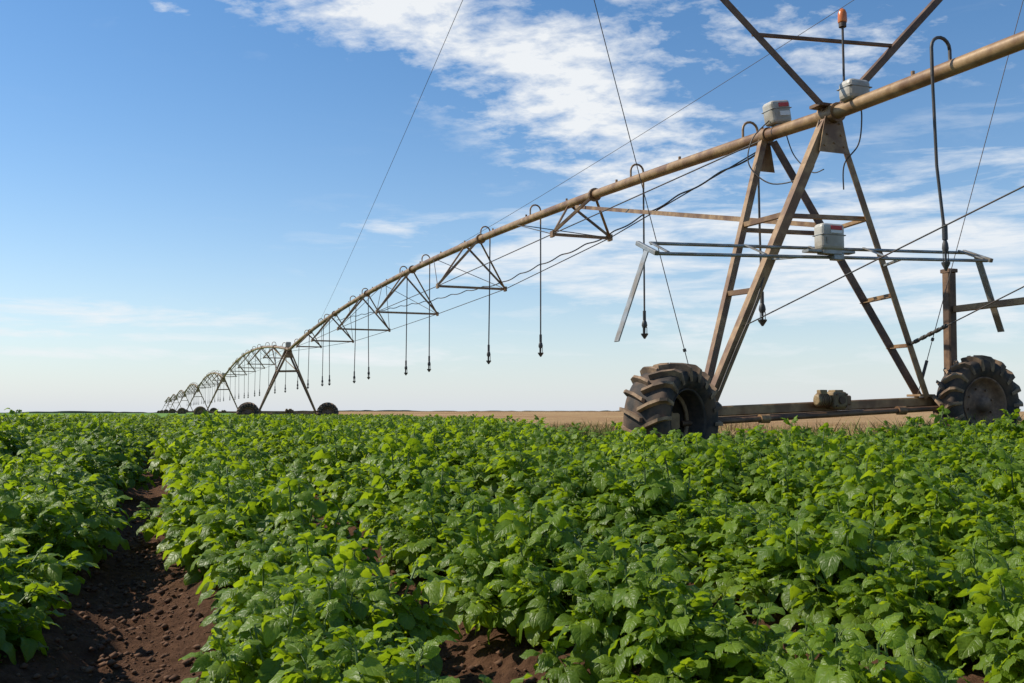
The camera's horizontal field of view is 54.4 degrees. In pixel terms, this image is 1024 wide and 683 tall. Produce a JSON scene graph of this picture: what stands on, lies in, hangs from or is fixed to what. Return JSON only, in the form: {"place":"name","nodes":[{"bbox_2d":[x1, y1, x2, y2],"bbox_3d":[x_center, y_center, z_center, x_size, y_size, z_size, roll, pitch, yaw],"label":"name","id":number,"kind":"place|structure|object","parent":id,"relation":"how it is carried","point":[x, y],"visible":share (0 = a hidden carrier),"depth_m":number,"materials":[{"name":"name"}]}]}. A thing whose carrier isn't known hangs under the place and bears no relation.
{"place":"outdoors","nodes":[
{"label":"outdoors","id":0,"kind":"place"},
{"bbox_2d":[0,411,1023,682],"bbox_3d":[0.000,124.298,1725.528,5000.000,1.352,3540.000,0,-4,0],"label":"ground","id":1,"kind":"structure","parent":0,"point":[512,667],"depth_m":3.96,"materials":[{"name":"red soil"}]},
{"bbox_2d":[0,578,65,664],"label":"potato plant","id":2,"kind":"object","parent":1,"relation":"on","point":[25,635],"visible":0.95,"depth_m":3.33,"materials":[{"name":"green plant"}]},
{"bbox_2d":[0,527,72,605],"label":"potato plant","id":3,"kind":"object","parent":1,"relation":"on","point":[11,536],"visible":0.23,"depth_m":4.02,"materials":[{"name":"green plant"}]},
{"bbox_2d":[0,529,80,623],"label":"potato plant","id":4,"kind":"object","parent":1,"relation":"on","point":[52,569],"visible":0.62,"depth_m":3.80,"materials":[{"name":"green plant"}]},
{"bbox_2d":[0,475,93,577],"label":"potato plant","id":5,"kind":"object","parent":1,"relation":"on","point":[9,512],"visible":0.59,"depth_m":4.58,"materials":[{"name":"green plant"}]},
{"bbox_2d":[0,523,99,594],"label":"potato plant","id":6,"kind":"object","parent":1,"relation":"on","point":[21,541],"visible":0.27,"depth_m":4.34,"materials":[{"name":"green plant"}]},
{"bbox_2d":[0,455,100,508],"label":"potato plant","id":7,"kind":"object","parent":1,"relation":"on","point":[15,464],"visible":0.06,"depth_m":5.68,"materials":[{"name":"green plant"}]},
{"bbox_2d":[0,460,112,509],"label":"potato plant","id":8,"kind":"object","parent":1,"relation":"on","point":[21,483],"visible":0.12,"depth_m":5.40,"materials":[{"name":"green plant"}]},
{"bbox_2d":[0,435,126,508],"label":"potato plant","id":9,"kind":"object","parent":1,"relation":"on","point":[52,442],"visible":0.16,"depth_m":7.04,"materials":[{"name":"green plant"}]},
{"bbox_2d":[1,466,128,547],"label":"potato plant","id":10,"kind":"object","parent":1,"relation":"on","point":[86,496],"visible":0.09,"depth_m":5.32,"materials":[{"name":"green plant"}]},
{"bbox_2d":[0,459,131,567],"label":"potato plant","id":11,"kind":"object","parent":1,"relation":"on","point":[100,529],"visible":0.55,"depth_m":4.92,"materials":[{"name":"green plant"}]},
{"bbox_2d":[18,451,115,512],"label":"potato plant","id":12,"kind":"object","parent":1,"relation":"on","point":[78,476],"visible":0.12,"depth_m":6.04,"materials":[{"name":"green plant"}]},
{"bbox_2d":[39,434,120,500],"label":"potato plant","id":13,"kind":"object","parent":1,"relation":"on","point":[91,467],"visible":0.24,"depth_m":6.65,"materials":[{"name":"green plant"}]},
{"bbox_2d":[54,416,148,466],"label":"potato plant","id":14,"kind":"object","parent":1,"relation":"on","point":[91,425],"visible":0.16,"depth_m":9.21,"materials":[{"name":"green plant"}]},
{"bbox_2d":[78,437,155,491],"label":"potato plant","id":15,"kind":"object","parent":1,"relation":"on","point":[120,458],"visible":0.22,"depth_m":7.76,"materials":[{"name":"green plant"}]},
{"bbox_2d":[128,463,219,541],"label":"potato plant","id":16,"kind":"object","parent":1,"relation":"on","point":[150,527],"visible":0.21,"depth_m":5.88,"materials":[{"name":"green plant"}]},
{"bbox_2d":[146,416,272,472],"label":"potato plant","id":17,"kind":"object","parent":1,"relation":"on","point":[164,460],"visible":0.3,"depth_m":8.22,"materials":[{"name":"green plant"}]},
{"bbox_2d":[171,449,255,505],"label":"potato plant","id":18,"kind":"object","parent":1,"relation":"on","point":[233,456],"visible":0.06,"depth_m":6.26,"materials":[{"name":"green plant"}]},
{"bbox_2d":[156,460,274,554],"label":"potato plant","id":19,"kind":"object","parent":1,"relation":"on","point":[188,498],"visible":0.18,"depth_m":5.15,"materials":[{"name":"green plant"}]},
{"bbox_2d":[162,429,268,485],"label":"potato plant","id":20,"kind":"object","parent":1,"relation":"on","point":[226,440],"visible":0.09,"depth_m":7.55,"materials":[{"name":"green plant"}]},
{"bbox_2d":[162,484,290,574],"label":"potato plant","id":21,"kind":"object","parent":1,"relation":"on","point":[191,564],"visible":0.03,"depth_m":4.65,"materials":[{"name":"green plant"}]},
{"bbox_2d":[173,459,303,518],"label":"potato plant","id":22,"kind":"object","parent":1,"relation":"on","point":[265,480],"visible":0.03,"depth_m":5.61,"materials":[{"name":"green plant"}]},
{"bbox_2d":[156,461,321,585],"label":"potato plant","id":23,"kind":"object","parent":1,"relation":"on","point":[175,556],"visible":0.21,"depth_m":4.93,"materials":[{"name":"green plant"}]},
{"bbox_2d":[182,458,337,569],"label":"potato plant","id":24,"kind":"object","parent":1,"relation":"on","point":[214,517],"visible":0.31,"depth_m":4.44,"materials":[{"name":"green plant"}]},
{"bbox_2d":[198,524,345,626],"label":"potato plant","id":25,"kind":"object","parent":1,"relation":"on","point":[240,568],"visible":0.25,"depth_m":3.81,"materials":[{"name":"green plant"}]},
{"bbox_2d":[259,416,308,459],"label":"potato plant","id":26,"kind":"object","parent":1,"relation":"on","point":[275,430],"visible":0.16,"depth_m":10.87,"materials":[{"name":"green plant"}]},
{"bbox_2d":[192,467,379,594],"bbox_3d":[-0.980,0.861,4.264,0.705,0.630,0.770,-2,-5,31],"label":"potato plant","id":27,"kind":"object","parent":1,"relation":"on","point":[319,507],"visible":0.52,"depth_m":4.21,"materials":[{"name":"green plant"}]},
{"bbox_2d":[202,532,396,651],"bbox_3d":[-0.747,0.881,3.359,0.724,0.477,0.741,-1,-9,9],"label":"potato plant","id":28,"kind":"object","parent":1,"relation":"on","point":[256,581],"visible":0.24,"depth_m":3.32,"materials":[{"name":"green plant"}]},
{"bbox_2d":[178,585,421,682],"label":"potato plant","id":29,"kind":"object","parent":1,"relation":"on","point":[235,663],"visible":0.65,"depth_m":2.48,"materials":[{"name":"green plant"}]},
{"bbox_2d":[219,521,392,611],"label":"potato plant","id":30,"kind":"object","parent":1,"relation":"on","point":[317,533],"visible":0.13,"depth_m":3.77,"materials":[{"name":"green plant"}]},
{"bbox_2d":[200,572,421,682],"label":"potato plant","id":31,"kind":"object","parent":1,"relation":"on","point":[359,609],"visible":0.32,"depth_m":2.85,"materials":[{"name":"green plant"}]},
{"bbox_2d":[275,422,346,484],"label":"potato plant","id":32,"kind":"object","parent":1,"relation":"on","point":[286,458],"visible":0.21,"depth_m":8.37,"materials":[{"name":"green plant"}]},
{"bbox_2d":[286,426,377,499],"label":"potato plant","id":33,"kind":"object","parent":1,"relation":"on","point":[314,471],"visible":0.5,"depth_m":7.26,"materials":[{"name":"green plant"}]},
{"bbox_2d":[211,536,462,674],"bbox_3d":[-0.553,0.864,3.113,0.671,0.478,0.851,-2,-5,27],"label":"potato plant","id":34,"kind":"object","parent":1,"relation":"on","point":[424,624],"visible":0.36,"depth_m":3.14,"materials":[{"name":"green plant"}]},
{"bbox_2d":[319,442,393,511],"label":"potato plant","id":35,"kind":"object","parent":1,"relation":"on","point":[347,483],"visible":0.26,"depth_m":6.37,"materials":[{"name":"green plant"}]},
{"bbox_2d":[343,420,436,480],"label":"potato plant","id":36,"kind":"object","parent":1,"relation":"on","point":[379,439],"visible":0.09,"depth_m":7.13,"materials":[{"name":"green plant"}]},
{"bbox_2d":[269,619,532,682],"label":"potato plant","id":37,"kind":"object","parent":1,"relation":"on","point":[369,669],"visible":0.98,"depth_m":2.26,"materials":[{"name":"green plant"}]},
{"bbox_2d":[347,436,477,531],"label":"potato plant","id":38,"kind":"object","parent":1,"relation":"on","point":[412,448],"visible":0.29,"depth_m":5.71,"materials":[{"name":"green plant"}]},
{"bbox_2d":[359,469,488,549],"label":"potato plant","id":39,"kind":"object","parent":1,"relation":"on","point":[374,519],"visible":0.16,"depth_m":5.17,"materials":[{"name":"green plant"}]},
{"bbox_2d":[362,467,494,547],"bbox_3d":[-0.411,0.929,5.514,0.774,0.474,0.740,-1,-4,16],"label":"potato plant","id":40,"kind":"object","parent":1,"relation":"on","point":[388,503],"visible":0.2,"depth_m":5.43,"materials":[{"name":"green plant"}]},
{"bbox_2d":[378,479,486,573],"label":"potato plant","id":41,"kind":"object","parent":1,"relation":"on","point":[398,566],"visible":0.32,"depth_m":4.78,"materials":[{"name":"green plant"}]},
{"bbox_2d":[377,462,508,573],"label":"potato plant","id":42,"kind":"object","parent":1,"relation":"on","point":[442,469],"visible":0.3,"depth_m":5.01,"materials":[{"name":"green plant"}]},
{"bbox_2d":[423,420,471,455],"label":"potato plant","id":43,"kind":"object","parent":1,"relation":"on","point":[446,436],"visible":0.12,"depth_m":8.86,"materials":[{"name":"green plant"}]},
{"bbox_2d":[392,493,511,577],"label":"potato plant","id":44,"kind":"object","parent":1,"relation":"on","point":[421,545],"visible":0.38,"depth_m":4.50,"materials":[{"name":"green plant"}]},
{"bbox_2d":[427,436,487,470],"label":"potato plant","id":45,"kind":"object","parent":1,"relation":"on","point":[465,451],"visible":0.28,"depth_m":7.89,"materials":[{"name":"green plant"}]},
{"bbox_2d":[0,510,982,682],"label":"soil clods","id":46,"kind":"object","parent":1,"relation":"on","point":[102,661],"visible":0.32,"depth_m":3.96,"materials":[{"name":"brown soil"}]},
{"bbox_2d":[458,440,524,496],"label":"potato plant","id":47,"kind":"object","parent":1,"relation":"on","point":[477,471],"visible":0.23,"depth_m":7.00,"materials":[{"name":"green plant"}]},
{"bbox_2d":[472,417,515,447],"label":"potato plant","id":48,"kind":"object","parent":1,"relation":"on","point":[485,433],"visible":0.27,"depth_m":10.54,"materials":[{"name":"green plant"}]},
{"bbox_2d":[457,431,538,490],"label":"potato plant","id":49,"kind":"object","parent":1,"relation":"on","point":[509,437],"visible":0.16,"depth_m":7.49,"materials":[{"name":"green plant"}]},
{"bbox_2d":[429,493,599,643],"bbox_3d":[0.087,0.858,3.831,0.718,0.548,0.743,2,-5,-29],"label":"potato plant","id":50,"kind":"object","parent":1,"relation":"on","point":[465,570],"visible":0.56,"depth_m":3.77,"materials":[{"name":"green plant"}]},
{"bbox_2d":[483,430,573,501],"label":"potato plant","id":51,"kind":"object","parent":1,"relation":"on","point":[534,441],"visible":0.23,"depth_m":6.67,"materials":[{"name":"green plant"}]},
{"bbox_2d":[463,492,601,594],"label":"potato plant","id":52,"kind":"object","parent":1,"relation":"on","point":[557,501],"visible":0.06,"depth_m":4.08,"materials":[{"name":"green plant"}]},
{"bbox_2d":[495,445,581,511],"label":"potato plant","id":53,"kind":"object","parent":1,"relation":"on","point":[517,474],"visible":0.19,"depth_m":6.46,"materials":[{"name":"green plant"}]},
{"bbox_2d":[447,526,634,655],"bbox_3d":[0.164,0.891,3.615,0.797,0.424,0.645,1,-4,-11],"label":"potato plant","id":54,"kind":"object","parent":1,"relation":"on","point":[487,611],"visible":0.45,"depth_m":3.54,"materials":[{"name":"green plant"}]},
{"bbox_2d":[514,451,607,535],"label":"potato plant","id":55,"kind":"object","parent":1,"relation":"on","point":[545,484],"visible":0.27,"depth_m":5.83,"materials":[{"name":"green plant"}]},
{"bbox_2d":[157,0,1023,444],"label":"irrigation pivot","id":56,"kind":"object","parent":1,"relation":"on","point":[667,398],"visible":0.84,"depth_m":12.36,"materials":[{"name":"metal"}]},
{"bbox_2d":[544,450,655,533],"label":"potato plant","id":57,"kind":"object","parent":1,"relation":"on","point":[591,485],"visible":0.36,"depth_m":5.59,"materials":[{"name":"green plant"}]},
{"bbox_2d":[516,523,702,675],"bbox_3d":[0.347,0.868,3.393,0.656,0.489,0.685,-1,-4,13],"label":"potato plant","id":58,"kind":"object","parent":1,"relation":"on","point":[616,543],"visible":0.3,"depth_m":3.32,"materials":[{"name":"green plant"}]},
{"bbox_2d":[519,546,722,682],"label":"potato plant","id":59,"kind":"object","parent":1,"relation":"on","point":[591,645],"visible":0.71,"depth_m":2.98,"materials":[{"name":"green plant"}]},
{"bbox_2d":[611,432,673,469],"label":"potato plant","id":60,"kind":"object","parent":1,"relation":"on","point":[649,440],"visible":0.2,"depth_m":7.24,"materials":[{"name":"green plant"}]},
{"bbox_2d":[572,471,719,546],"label":"potato plant","id":61,"kind":"object","parent":1,"relation":"on","point":[582,523],"visible":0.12,"depth_m":5.32,"materials":[{"name":"green plant"}]},
{"bbox_2d":[583,445,733,546],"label":"potato plant","id":62,"kind":"object","parent":1,"relation":"on","point":[657,486],"visible":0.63,"depth_m":5.08,"materials":[{"name":"green plant"}]},
{"bbox_2d":[629,500,700,559],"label":"potato plant","id":63,"kind":"object","parent":1,"relation":"on","point":[663,522],"visible":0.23,"depth_m":4.84,"materials":[{"name":"green plant"}]},
{"bbox_2d":[649,429,738,495],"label":"potato plant","id":64,"kind":"object","parent":1,"relation":"on","point":[698,449],"visible":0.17,"depth_m":6.71,"materials":[{"name":"green plant"}]},
{"bbox_2d":[663,442,746,500],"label":"potato plant","id":65,"kind":"object","parent":1,"relation":"on","point":[699,463],"visible":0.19,"depth_m":6.40,"materials":[{"name":"green plant"}]},
{"bbox_2d":[639,491,777,562],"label":"potato plant","id":66,"kind":"object","parent":1,"relation":"on","point":[669,538],"visible":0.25,"depth_m":4.59,"materials":[{"name":"green plant"}]},
{"bbox_2d":[592,588,826,682],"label":"potato plant","id":67,"kind":"object","parent":1,"relation":"on","point":[730,632],"visible":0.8,"depth_m":2.78,"materials":[{"name":"green plant"}]},
{"bbox_2d":[687,443,779,516],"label":"potato plant","id":68,"kind":"object","parent":1,"relation":"on","point":[721,453],"visible":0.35,"depth_m":6.19,"materials":[{"name":"green plant"}]},
{"bbox_2d":[657,493,816,587],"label":"potato plant","id":69,"kind":"object","parent":1,"relation":"on","point":[741,521],"visible":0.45,"depth_m":4.36,"materials":[{"name":"green plant"}]},
{"bbox_2d":[702,512,811,613],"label":"potato plant","id":70,"kind":"object","parent":1,"relation":"on","point":[725,553],"visible":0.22,"depth_m":4.11,"materials":[{"name":"green plant"}]},
{"bbox_2d":[727,424,795,470],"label":"potato plant","id":71,"kind":"object","parent":1,"relation":"on","point":[762,444],"visible":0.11,"depth_m":7.72,"materials":[{"name":"green plant"}]},
{"bbox_2d":[723,463,799,520],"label":"potato plant","id":72,"kind":"object","parent":1,"relation":"on","point":[749,497],"visible":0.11,"depth_m":5.98,"materials":[{"name":"green plant"}]},
{"bbox_2d":[694,528,847,614],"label":"potato plant","id":73,"kind":"object","parent":1,"relation":"on","point":[733,585],"visible":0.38,"depth_m":3.83,"materials":[{"name":"green plant"}]},
{"bbox_2d":[531,412,1022,444],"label":"roadside weeds","id":74,"kind":"object","parent":1,"relation":"on","point":[606,429],"visible":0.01,"depth_m":13.71,"materials":[{"name":"green plant"}]},
{"bbox_2d":[753,426,812,469],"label":"potato plant","id":75,"kind":"object","parent":1,"relation":"on","point":[768,451],"visible":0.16,"depth_m":7.47,"materials":[{"name":"green plant"}]},
{"bbox_2d":[742,442,842,522],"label":"potato plant","id":76,"kind":"object","parent":1,"relation":"on","point":[791,481],"visible":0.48,"depth_m":5.63,"materials":[{"name":"green plant"}]},
{"bbox_2d":[705,618,886,682],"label":"potato plant","id":77,"kind":"object","parent":1,"relation":"on","point":[772,649],"visible":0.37,"depth_m":2.65,"materials":[{"name":"green plant"}]},
{"bbox_2d":[767,467,864,524],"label":"potato plant","id":78,"kind":"object","parent":1,"relation":"on","point":[818,485],"visible":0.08,"depth_m":5.33,"materials":[{"name":"green plant"}]},
{"bbox_2d":[778,422,861,472],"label":"potato plant","id":79,"kind":"object","parent":1,"relation":"on","point":[821,430],"visible":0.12,"depth_m":7.17,"materials":[{"name":"green plant"}]},
{"bbox_2d":[733,490,923,637],"bbox_3d":[1.165,0.839,3.745,0.780,0.571,0.798,-1,-6,29],"label":"potato plant","id":80,"kind":"object","parent":1,"relation":"on","point":[843,542],"visible":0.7,"depth_m":3.63,"materials":[{"name":"green plant"}]},
{"bbox_2d":[794,435,875,485],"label":"potato plant","id":81,"kind":"object","parent":1,"relation":"on","point":[840,462],"visible":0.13,"depth_m":6.68,"materials":[{"name":"green plant"}]},
{"bbox_2d":[746,612,970,682],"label":"potato plant","id":82,"kind":"object","parent":1,"relation":"on","point":[890,632],"visible":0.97,"depth_m":2.35,"materials":[{"name":"green plant"}]},
{"bbox_2d":[797,447,932,553],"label":"potato plant","id":83,"kind":"object","parent":1,"relation":"on","point":[870,490],"visible":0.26,"depth_m":4.97,"materials":[{"name":"green plant"}]},
{"bbox_2d":[803,538,978,667],"bbox_3d":[1.293,0.889,3.347,0.638,0.419,0.593,-3,-5,40],"label":"potato plant","id":84,"kind":"object","parent":1,"relation":"on","point":[888,599],"visible":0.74,"depth_m":3.28,"materials":[{"name":"green plant"}]},
{"bbox_2d":[820,458,983,546],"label":"potato plant","id":85,"kind":"object","parent":1,"relation":"on","point":[902,499],"visible":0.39,"depth_m":4.70,"materials":[{"name":"green plant"}]},
{"bbox_2d":[886,435,956,468],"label":"potato plant","id":86,"kind":"object","parent":1,"relation":"on","point":[914,451],"visible":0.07,"depth_m":7.49,"materials":[{"name":"green plant"}]},
{"bbox_2d":[919,658,965,682],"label":"potato plant","id":87,"kind":"object","parent":1,"relation":"on","point":[932,674],"visible":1,"depth_m":2.15,"materials":[{"name":"green plant"}]},
{"bbox_2d":[905,405,983,447],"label":"potato plant","id":88,"kind":"object","parent":1,"relation":"on","point":[935,427],"visible":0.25,"depth_m":10.00,"materials":[{"name":"green plant"}]},
{"bbox_2d":[889,476,1014,573],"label":"potato plant","id":89,"kind":"object","parent":1,"relation":"on","point":[922,528],"visible":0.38,"depth_m":4.49,"materials":[{"name":"green plant"}]},
{"bbox_2d":[882,536,1023,679],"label":"potato plant","id":90,"kind":"object","parent":1,"relation":"on","point":[960,580],"visible":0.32,"depth_m":3.23,"materials":[{"name":"green plant"}]},
{"bbox_2d":[906,448,999,500],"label":"potato plant","id":91,"kind":"object","parent":1,"relation":"on","point":[955,466],"visible":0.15,"depth_m":5.91,"materials":[{"name":"green plant"}]},
{"bbox_2d":[915,424,1005,474],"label":"potato plant","id":92,"kind":"object","parent":1,"relation":"on","point":[965,437],"visible":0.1,"depth_m":7.23,"materials":[{"name":"green plant"}]},
{"bbox_2d":[910,495,1023,579],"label":"potato plant","id":93,"kind":"object","parent":1,"relation":"on","point":[986,506],"visible":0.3,"depth_m":4.37,"materials":[{"name":"green plant"}]},
{"bbox_2d":[937,444,1007,482],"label":"potato plant","id":94,"kind":"object","parent":1,"relation":"on","point":[975,455],"visible":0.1,"depth_m":7.00,"materials":[{"name":"green plant"}]},
{"bbox_2d":[944,549,1023,682],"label":"potato plant","id":95,"kind":"object","parent":1,"relation":"on","point":[974,640],"visible":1,"depth_m":2.83,"materials":[{"name":"green plant"}]},
{"bbox_2d":[944,514,1023,584],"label":"potato plant","id":96,"kind":"object","parent":1,"relation":"on","point":[984,526],"visible":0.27,"depth_m":4.07,"materials":[{"name":"green plant"}]},
{"bbox_2d":[956,455,1023,503],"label":"potato plant","id":97,"kind":"object","parent":1,"relation":"on","point":[987,475],"visible":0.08,"depth_m":5.58,"materials":[{"name":"green plant"}]},
{"bbox_2d":[961,443,1023,527],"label":"potato plant","id":98,"kind":"object","parent":1,"relation":"on","point":[1004,481],"visible":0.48,"depth_m":5.32,"materials":[{"name":"green plant"}]},
{"bbox_2d":[986,408,1023,444],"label":"potato plant","id":99,"kind":"object","parent":1,"relation":"on","point":[1017,432],"visible":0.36,"depth_m":10.27,"materials":[{"name":"green plant"}]},
{"bbox_2d":[0,0,1023,412],"label":"sky","id":100,"kind":"structure","parent":0,"point":[187,187],"materials":[{"name":"blue"}]},
{"bbox_2d":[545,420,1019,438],"bbox_3d":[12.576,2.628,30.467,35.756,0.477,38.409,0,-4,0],"label":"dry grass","id":101,"kind":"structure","parent":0,"point":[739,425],"depth_m":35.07,"materials":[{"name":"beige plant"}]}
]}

